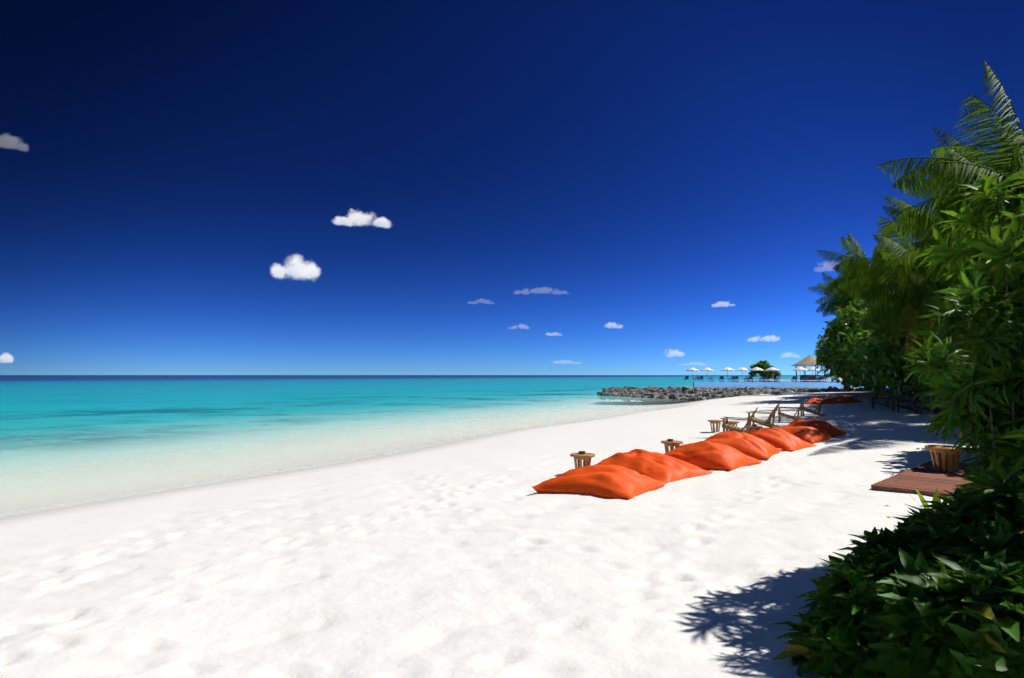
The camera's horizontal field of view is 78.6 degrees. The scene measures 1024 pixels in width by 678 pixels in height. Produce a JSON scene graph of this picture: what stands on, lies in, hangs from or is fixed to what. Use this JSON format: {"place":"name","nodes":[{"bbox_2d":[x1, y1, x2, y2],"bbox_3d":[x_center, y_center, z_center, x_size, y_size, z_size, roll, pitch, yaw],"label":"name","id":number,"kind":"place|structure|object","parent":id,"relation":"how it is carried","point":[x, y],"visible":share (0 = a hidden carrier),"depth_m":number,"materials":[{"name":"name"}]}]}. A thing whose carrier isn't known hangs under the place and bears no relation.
{"place":"outdoors","nodes":[
{"label":"outdoors","id":0,"kind":"place"},
{"bbox_2d":[0,354,12,362],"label":"cloud","id":1,"kind":"structure","parent":0,"point":[5,358],"depth_m":5133.08,"materials":[{"name":"white"}]},
{"bbox_2d":[271,255,319,278],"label":"cloud","id":2,"kind":"structure","parent":0,"point":[296,267],"depth_m":2822.19,"materials":[{"name":"white"}]},
{"bbox_2d":[333,209,390,227],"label":"cloud","id":3,"kind":"structure","parent":0,"point":[357,218],"depth_m":2866.50,"materials":[{"name":"white"}]},
{"bbox_2d":[0,375,839,515],"bbox_3d":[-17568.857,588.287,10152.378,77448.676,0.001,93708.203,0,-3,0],"label":"sea","id":4,"kind":"structure","parent":0,"point":[49,419],"depth_m":61.79,"materials":[{"name":"liquid"}]},
{"bbox_2d":[0,378,979,677],"bbox_3d":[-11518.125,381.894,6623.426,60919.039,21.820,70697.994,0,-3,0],"label":"ground","id":5,"kind":"structure","parent":0,"point":[466,556],"depth_m":7.16,"materials":[{"name":"white sand"}]},
{"bbox_2d":[570,451,594,468],"bbox_3d":[1.411,2.502,12.511,0.498,0.498,0.498,0,-3,0],"label":"side table","id":6,"kind":"object","parent":5,"relation":"on","point":[580,456],"visible":0.82,"depth_m":12.42,"materials":[{"name":"brown wood"}]},
{"bbox_2d":[532,464,666,499],"bbox_3d":[1.500,2.372,10.677,1.805,0.470,1.555,-2,-4,35],"label":"bean bag","id":7,"kind":"object","parent":5,"relation":"on","point":[610,481],"visible":0.95,"depth_m":10.23,"materials":[{"name":"orange fabric"}]},
{"bbox_2d":[595,449,712,482],"bbox_3d":[2.638,2.439,12.190,1.561,0.509,1.920,3,-4,-41],"label":"bean bag","id":8,"kind":"object","parent":5,"relation":"on","point":[660,466],"visible":0.62,"depth_m":11.77,"materials":[{"name":"orange fabric"}]},
{"bbox_2d":[661,439,682,452],"bbox_3d":[3.716,2.578,14.531,0.500,0.498,0.500,0,-3,0],"label":"side table","id":9,"kind":"object","parent":5,"relation":"on","point":[671,443],"visible":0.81,"depth_m":14.43,"materials":[{"name":"brown wood"}]},
{"bbox_2d":[664,441,762,470],"bbox_3d":[4.145,2.448,13.390,1.849,0.577,1.476,-3,-5,45],"label":"bean bag","id":10,"kind":"object","parent":5,"relation":"on","point":[707,455],"visible":0.77,"depth_m":12.86,"materials":[{"name":"orange fabric"}]},
{"bbox_2d":[708,420,722,431],"bbox_3d":[6.918,2.990,21.285,0.500,0.451,0.500,0,-3,0],"label":"side table","id":11,"kind":"object","parent":5,"relation":"on","point":[713,422],"visible":0.8,"depth_m":21.18,"materials":[{"name":"brown wood"}]},
{"bbox_2d":[725,421,739,426],"bbox_3d":[7.185,2.918,20.451,0.500,0.451,0.500,0,-3,0],"label":"side table","id":12,"kind":"object","parent":5,"relation":"on","point":[733,423],"visible":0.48,"depth_m":20.31,"materials":[{"name":"brown wood"}]},
{"bbox_2d":[720,407,757,432],"bbox_3d":[7.122,2.609,19.555,1.072,0.967,0.738,-2,-4,27],"label":"deck chair","id":13,"kind":"object","parent":5,"relation":"on","point":[726,425],"visible":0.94,"depth_m":19.45,"materials":[{"name":"brown wood"}]},
{"bbox_2d":[704,431,781,459],"bbox_3d":[5.279,2.506,14.905,1.885,0.630,1.557,-2,-4,33],"label":"bean bag","id":14,"kind":"object","parent":5,"relation":"on","point":[753,446],"visible":0.47,"depth_m":14.43,"materials":[{"name":"orange fabric"}]},
{"bbox_2d":[597,386,889,403],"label":"revetment rock","id":15,"kind":"object","parent":5,"relation":"on","point":[670,395],"visible":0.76,"depth_m":78.44,"materials":[{"name":"grey stone"}]},
{"bbox_2d":[744,424,762,431],"bbox_3d":[7.022,2.737,18.197,0.500,0.498,0.500,0,-3,0],"label":"side table","id":16,"kind":"object","parent":5,"relation":"on","point":[752,427],"visible":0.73,"depth_m":18.08,"materials":[{"name":"brown wood"}]},
{"bbox_2d":[746,403,780,427],"bbox_3d":[8.946,2.736,22.207,1.072,0.967,0.738,-2,-4,34],"label":"deck chair","id":17,"kind":"object","parent":5,"relation":"on","point":[766,422],"visible":0.88,"depth_m":22.09,"materials":[{"name":"brown wood"}]},
{"bbox_2d":[746,427,816,451],"bbox_3d":[6.685,2.567,16.190,1.530,0.555,1.769,3,-5,-43],"label":"bean bag","id":18,"kind":"object","parent":5,"relation":"on","point":[779,438],"visible":0.48,"depth_m":15.66,"materials":[{"name":"orange fabric"}]},
{"bbox_2d":[686,379,887,389],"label":"pool platform","id":19,"kind":"structure","parent":5,"relation":"on","point":[783,383],"depth_m":95.86,"materials":[{"name":"concrete"}]},
{"bbox_2d":[701,367,713,379],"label":"umbrella","id":20,"kind":"object","parent":19,"relation":"on","point":[707,369],"visible":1,"depth_m":128.28,"materials":[{"name":"white fabric"}]},
{"bbox_2d":[721,367,733,376],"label":"umbrella","id":21,"kind":"object","parent":19,"relation":"on","point":[727,369],"visible":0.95,"depth_m":125.45,"materials":[{"name":"white fabric"}]},
{"bbox_2d":[735,367,748,370],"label":"umbrella","id":22,"kind":"object","parent":19,"relation":"on","point":[741,369],"visible":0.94,"depth_m":124.96,"materials":[{"name":"white fabric"}]},
{"bbox_2d":[750,367,763,370],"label":"umbrella","id":23,"kind":"object","parent":19,"relation":"on","point":[756,369],"visible":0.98,"depth_m":122.61,"materials":[{"name":"white fabric"}]},
{"bbox_2d":[748,360,780,379],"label":"tree","id":24,"kind":"object","parent":19,"relation":"on","point":[764,365],"visible":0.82,"depth_m":138.21,"materials":[{"name":"green plant"}]},
{"bbox_2d":[765,367,779,379],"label":"umbrella","id":25,"kind":"object","parent":19,"relation":"on","point":[772,369],"visible":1,"depth_m":122.21,"materials":[{"name":"white fabric"}]},
{"bbox_2d":[793,367,807,380],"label":"umbrella","id":26,"kind":"object","parent":19,"relation":"on","point":[800,369],"visible":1,"depth_m":118.72,"materials":[{"name":"white fabric"}]},
{"bbox_2d":[791,355,825,379],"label":"thatched hut","id":27,"kind":"object","parent":19,"relation":"on","point":[809,360],"visible":0.77,"depth_m":136.86,"materials":[{"name":"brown wood"}]},
{"bbox_2d":[807,367,819,379],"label":"umbrella","id":28,"kind":"object","parent":19,"relation":"on","point":[812,369],"visible":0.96,"depth_m":118.58,"materials":[{"name":"white fabric"}]},
{"bbox_2d":[778,399,805,421],"bbox_3d":[11.176,2.875,25.047,1.072,0.967,0.738,-1,-4,24],"label":"deck chair","id":29,"kind":"object","parent":5,"relation":"on","point":[780,413],"visible":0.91,"depth_m":24.88,"materials":[{"name":"brown wood"}]},
{"bbox_2d":[777,426,830,443],"bbox_3d":[7.797,2.695,17.724,1.886,0.478,1.576,-3,-4,42],"label":"bean bag","id":30,"kind":"object","parent":5,"relation":"on","point":[811,435],"visible":0.34,"depth_m":17.14,"materials":[{"name":"orange fabric"}]},
{"bbox_2d":[798,397,824,416],"bbox_3d":[13.636,3.059,28.380,1.072,0.967,0.738,-2,-4,33],"label":"deck chair","id":31,"kind":"object","parent":5,"relation":"on","point":[816,411],"visible":0.88,"depth_m":28.32,"materials":[{"name":"brown wood"}]},
{"bbox_2d":[787,419,846,437],"bbox_3d":[9.056,2.724,19.140,1.439,0.562,1.798,3,-5,-45],"label":"bean bag","id":32,"kind":"object","parent":5,"relation":"on","point":[826,428],"visible":0.43,"depth_m":18.72,"materials":[{"name":"orange fabric"}]},
{"bbox_2d":[805,398,838,403],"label":"bag","id":33,"kind":"object","parent":5,"relation":"on","point":[818,400],"visible":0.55,"depth_m":40.75,"materials":[{"name":"orange fabric"}]},
{"bbox_2d":[772,602,899,677],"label":"bush","id":34,"kind":"object","parent":5,"relation":"on","point":[829,652],"visible":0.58,"depth_m":3.71,"materials":[{"name":"green plant"}]},
{"bbox_2d":[810,273,862,388],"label":"palm","id":35,"kind":"object","parent":5,"relation":"on","point":[832,309],"visible":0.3,"depth_m":70.98,"materials":[{"name":"green plant"}]},
{"bbox_2d":[824,397,850,402],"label":"bag","id":36,"kind":"object","parent":5,"relation":"on","point":[839,400],"visible":0.44,"depth_m":41.68,"materials":[{"name":"orange fabric"}]},
{"bbox_2d":[828,369,856,384],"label":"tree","id":37,"kind":"object","parent":5,"relation":"on","point":[843,382],"depth_m":63.36,"materials":[{"name":"green plant"}]},
{"bbox_2d":[838,396,862,402],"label":"bag","id":38,"kind":"object","parent":5,"relation":"on","point":[851,399],"visible":0.49,"depth_m":42.73,"materials":[{"name":"orange fabric"}]},
{"bbox_2d":[812,298,892,394],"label":"tree","id":39,"kind":"object","parent":5,"relation":"on","point":[819,346],"visible":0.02,"depth_m":55.49,"materials":[{"name":"green plant"}]},
{"bbox_2d":[793,544,914,677],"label":"bush","id":40,"kind":"object","parent":5,"relation":"on","point":[854,574],"visible":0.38,"depth_m":3.84,"materials":[{"name":"green plant"}]},
{"bbox_2d":[817,220,904,395],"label":"palm","id":41,"kind":"object","parent":5,"relation":"on","point":[843,276],"visible":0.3,"depth_m":50.65,"materials":[{"name":"green plant"}]},
{"bbox_2d":[815,291,911,398],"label":"tree","id":42,"kind":"object","parent":5,"relation":"on","point":[843,324],"visible":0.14,"depth_m":46.53,"materials":[{"name":"green plant"}]},
{"bbox_2d":[831,527,929,564],"bbox_3d":[3.156,1.868,5.089,1.023,0.643,0.939,0,-3,0],"label":"bush","id":43,"kind":"object","parent":5,"relation":"on","point":[872,538],"visible":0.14,"depth_m":5.13,"materials":[{"name":"green plant"}]},
{"bbox_2d":[839,301,921,403],"bbox_3d":[25.407,0.659,37.947,9.797,7.131,10.308,-2,-4,36],"label":"tree","id":44,"kind":"object","parent":5,"relation":"on","point":[853,374],"visible":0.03,"depth_m":39.25,"materials":[{"name":"green plant"}]},
{"bbox_2d":[871,392,892,408],"bbox_3d":[20.057,3.302,33.907,1.072,0.967,0.738,-1,-4,24],"label":"beach chair","id":45,"kind":"object","parent":5,"relation":"on","point":[885,402],"visible":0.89,"depth_m":33.77,"materials":[{"name":"brown wood"}]},
{"bbox_2d":[888,401,896,408],"bbox_3d":[19.937,3.468,32.751,0.400,0.441,0.400,0,-3,0],"label":"side table","id":46,"kind":"object","parent":5,"relation":"on","point":[890,404],"visible":0.77,"depth_m":32.66,"materials":[{"name":"brown wood"}]},
{"bbox_2d":[849,313,944,408],"bbox_3d":[21.124,1.032,31.108,8.408,5.586,8.413,0,-3,0],"label":"tree","id":47,"kind":"object","parent":5,"relation":"on","point":[865,356],"visible":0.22,"depth_m":30.91,"materials":[{"name":"green plant"}]},
{"bbox_2d":[839,216,959,354],"bbox_3d":[18.355,-1.011,26.711,6.329,9.343,7.484,2,-4,-27],"label":"palm","id":48,"kind":"object","parent":5,"relation":"on","point":[918,299],"visible":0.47,"depth_m":27.32,"materials":[{"name":"green plant"}]},
{"bbox_2d":[870,196,932,269],"bbox_3d":[25.715,-2.452,37.233,7.910,13.352,7.444,-3,-5,44],"label":"palm","id":49,"kind":"object","parent":5,"relation":"on","point":[898,211],"visible":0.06,"depth_m":37.52,"materials":[{"name":"green plant"}]},
{"bbox_2d":[876,312,931,407],"bbox_3d":[25.632,-0.012,32.424,13.715,7.928,13.754,0,-3,0],"label":"tree","id":50,"kind":"object","parent":5,"relation":"on","point":[904,371],"visible":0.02,"depth_m":32.09,"materials":[{"name":"green plant"}]},
{"bbox_2d":[891,393,918,411],"bbox_3d":[18.922,3.061,30.068,1.072,0.967,0.738,-1,-3,13],"label":"beach chair","id":51,"kind":"object","parent":5,"relation":"on","point":[910,403],"visible":0.91,"depth_m":29.86,"materials":[{"name":"brown wood"}]},
{"bbox_2d":[876,507,954,563],"bbox_3d":[3.499,1.773,5.020,1.204,0.807,1.072,2,-4,-33],"label":"bush","id":52,"kind":"object","parent":5,"relation":"on","point":[906,539],"visible":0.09,"depth_m":5.09,"materials":[{"name":"green plant"}]},
{"bbox_2d":[830,547,1014,677],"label":"bush","id":53,"kind":"object","parent":5,"relation":"on","point":[896,661],"visible":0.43,"depth_m":3.51,"materials":[{"name":"green plant"}]},
{"bbox_2d":[913,401,938,413],"bbox_3d":[18.416,2.900,27.600,1.072,0.967,0.738,-1,-3,18],"label":"chair","id":54,"kind":"object","parent":5,"relation":"on","point":[919,407],"visible":0.49,"depth_m":27.45,"materials":[{"name":"brown wood"}]},
{"bbox_2d":[871,461,981,498],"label":"plank deck","id":55,"kind":"structure","parent":5,"relation":"on","point":[926,479],"depth_m":9.92,"materials":[{"name":"brown wood"}]},
{"bbox_2d":[924,445,963,471],"bbox_3d":[7.674,2.136,11.086,0.598,0.461,0.598,0,-3,0],"label":"deck table","id":56,"kind":"object","parent":55,"relation":"on","point":[944,461],"visible":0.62,"depth_m":10.99,"materials":[{"name":"brown wood"}]},
{"bbox_2d":[914,346,941,399],"bbox_3d":[19.468,1.260,23.896,6.565,4.199,6.568,0,-3,0],"label":"tree","id":57,"kind":"object","parent":5,"relation":"on","point":[919,385],"visible":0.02,"depth_m":24.95,"materials":[{"name":"green plant"}]},
{"bbox_2d":[901,332,974,388],"bbox_3d":[3.022,0.153,4.450,0.453,0.404,0.532,-2,-4,31],"label":"rosette shrub","id":58,"kind":"object","parent":5,"relation":"on","point":[930,364],"visible":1,"depth_m":4.36,"materials":[{"name":"green plant"}]},
{"bbox_2d":[934,407,943,414],"bbox_3d":[17.929,2.767,25.545,1.072,0.967,0.738,-1,-3,10],"label":"shade chair","id":59,"kind":"object","parent":5,"relation":"on","point":[936,409],"visible":0.11,"depth_m":25.88,"materials":[{"name":"brown wood"}]},
{"bbox_2d":[864,548,1023,677],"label":"bush","id":60,"kind":"object","parent":5,"relation":"on","point":[992,598],"visible":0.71,"depth_m":3.31,"materials":[{"name":"green plant"}]},
{"bbox_2d":[877,61,1023,275],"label":"palm","id":61,"kind":"object","parent":5,"relation":"on","point":[965,170],"visible":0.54,"depth_m":20.50,"materials":[{"name":"green plant"}]},
{"bbox_2d":[878,143,1023,321],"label":"palm","id":62,"kind":"object","parent":5,"relation":"on","point":[922,269],"visible":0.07,"depth_m":23.46,"materials":[{"name":"green plant"}]},
{"bbox_2d":[925,323,985,457],"bbox_3d":[11.936,0.522,11.758,6.957,4.336,6.549,-2,-4,37],"label":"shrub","id":63,"kind":"object","parent":5,"relation":"on","point":[932,427],"depth_m":12.90,"materials":[{"name":"green plant"}]},
{"bbox_2d":[897,487,1023,575],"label":"bush","id":64,"kind":"object","parent":5,"relation":"on","point":[990,529],"visible":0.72,"depth_m":4.68,"materials":[{"name":"green plant"}]},
{"bbox_2d":[901,124,1023,249],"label":"palm","id":65,"kind":"object","parent":5,"relation":"on","point":[947,139],"visible":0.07,"depth_m":30.22,"materials":[{"name":"green plant"}]},
{"bbox_2d":[908,320,1023,483],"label":"tree","id":66,"kind":"object","parent":5,"relation":"on","point":[948,389],"visible":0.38,"depth_m":5.29,"materials":[{"name":"green plant"}]},
{"bbox_2d":[947,475,984,506],"bbox_3d":[5.125,1.737,6.334,1.361,0.994,1.330,0,-3,0],"label":"bush","id":67,"kind":"object","parent":5,"relation":"on","point":[963,488],"depth_m":6.62,"materials":[{"name":"green plant"}]},
{"bbox_2d":[913,170,1023,479],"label":"tree","id":68,"kind":"object","parent":5,"relation":"on","point":[956,254],"visible":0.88,"depth_m":5.47,"materials":[{"name":"green plant"}]},
{"bbox_2d":[921,344,1023,465],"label":"rosette shrub","id":69,"kind":"object","parent":5,"relation":"on","point":[1001,407],"visible":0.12,"depth_m":5.47,"materials":[{"name":"green plant"}]},
{"bbox_2d":[921,270,1023,347],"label":"tree","id":70,"kind":"object","parent":5,"relation":"on","point":[946,301],"visible":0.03,"depth_m":5.79,"materials":[{"name":"green plant"}]},
{"bbox_2d":[940,380,1023,477],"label":"rosette shrub","id":71,"kind":"object","parent":5,"relation":"on","point":[964,417],"visible":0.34,"depth_m":5.45,"materials":[{"name":"green plant"}]},
{"bbox_2d":[944,408,1023,525],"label":"rosette shrub","id":72,"kind":"object","parent":5,"relation":"on","point":[1001,484],"visible":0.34,"depth_m":4.83,"materials":[{"name":"green plant"}]},
{"bbox_2d":[950,426,1023,494],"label":"rosette shrub","id":73,"kind":"object","parent":5,"relation":"on","point":[983,464],"visible":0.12,"depth_m":5.46,"materials":[{"name":"green plant"}]},
{"bbox_2d":[955,382,1023,458],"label":"rosette shrub","id":74,"kind":"object","parent":5,"relation":"on","point":[1000,422],"visible":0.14,"depth_m":5.44,"materials":[{"name":"green plant"}]},
{"bbox_2d":[957,212,1023,476],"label":"shrub","id":75,"kind":"object","parent":5,"relation":"on","point":[1002,374],"visible":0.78,"depth_m":4.97,"materials":[{"name":"green plant"}]},
{"bbox_2d":[910,285,1023,378],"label":"rosette shrub","id":76,"kind":"object","parent":75,"relation":"attached to","point":[961,309],"visible":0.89,"depth_m":4.86,"materials":[{"name":"green plant"}]},
{"bbox_2d":[962,153,1023,420],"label":"shrub","id":77,"kind":"object","parent":5,"relation":"on","point":[1003,222],"visible":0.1,"depth_m":5.87,"materials":[{"name":"green plant"}]},
{"bbox_2d":[966,365,1023,491],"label":"rosette shrub","id":78,"kind":"object","parent":5,"relation":"on","point":[1018,425],"visible":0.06,"depth_m":5.38,"materials":[{"name":"green plant"}]},
{"bbox_2d":[969,288,1023,363],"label":"rosette shrub","id":79,"kind":"object","parent":5,"relation":"on","point":[1016,304],"visible":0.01,"depth_m":5.61,"materials":[{"name":"green plant"}]},
{"bbox_2d":[1002,172,1023,229],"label":"shrub","id":80,"kind":"object","parent":5,"relation":"on","point":[1018,213],"visible":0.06,"depth_m":6.52,"materials":[{"name":"green plant"}]},
{"bbox_2d":[0,0,1023,374],"label":"sky","id":81,"kind":"structure","parent":0,"point":[562,187],"materials":[{"name":"blue"}]},
{"bbox_2d":[909,487,940,511],"bbox_3d":[4.848,1.904,7.104,0.712,0.567,0.384,0,-3,0],"label":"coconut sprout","id":82,"kind":"object","parent":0,"point":[935,497],"visible":0.29,"depth_m":7.18,"materials":[{"name":"green plant"}]}
]}

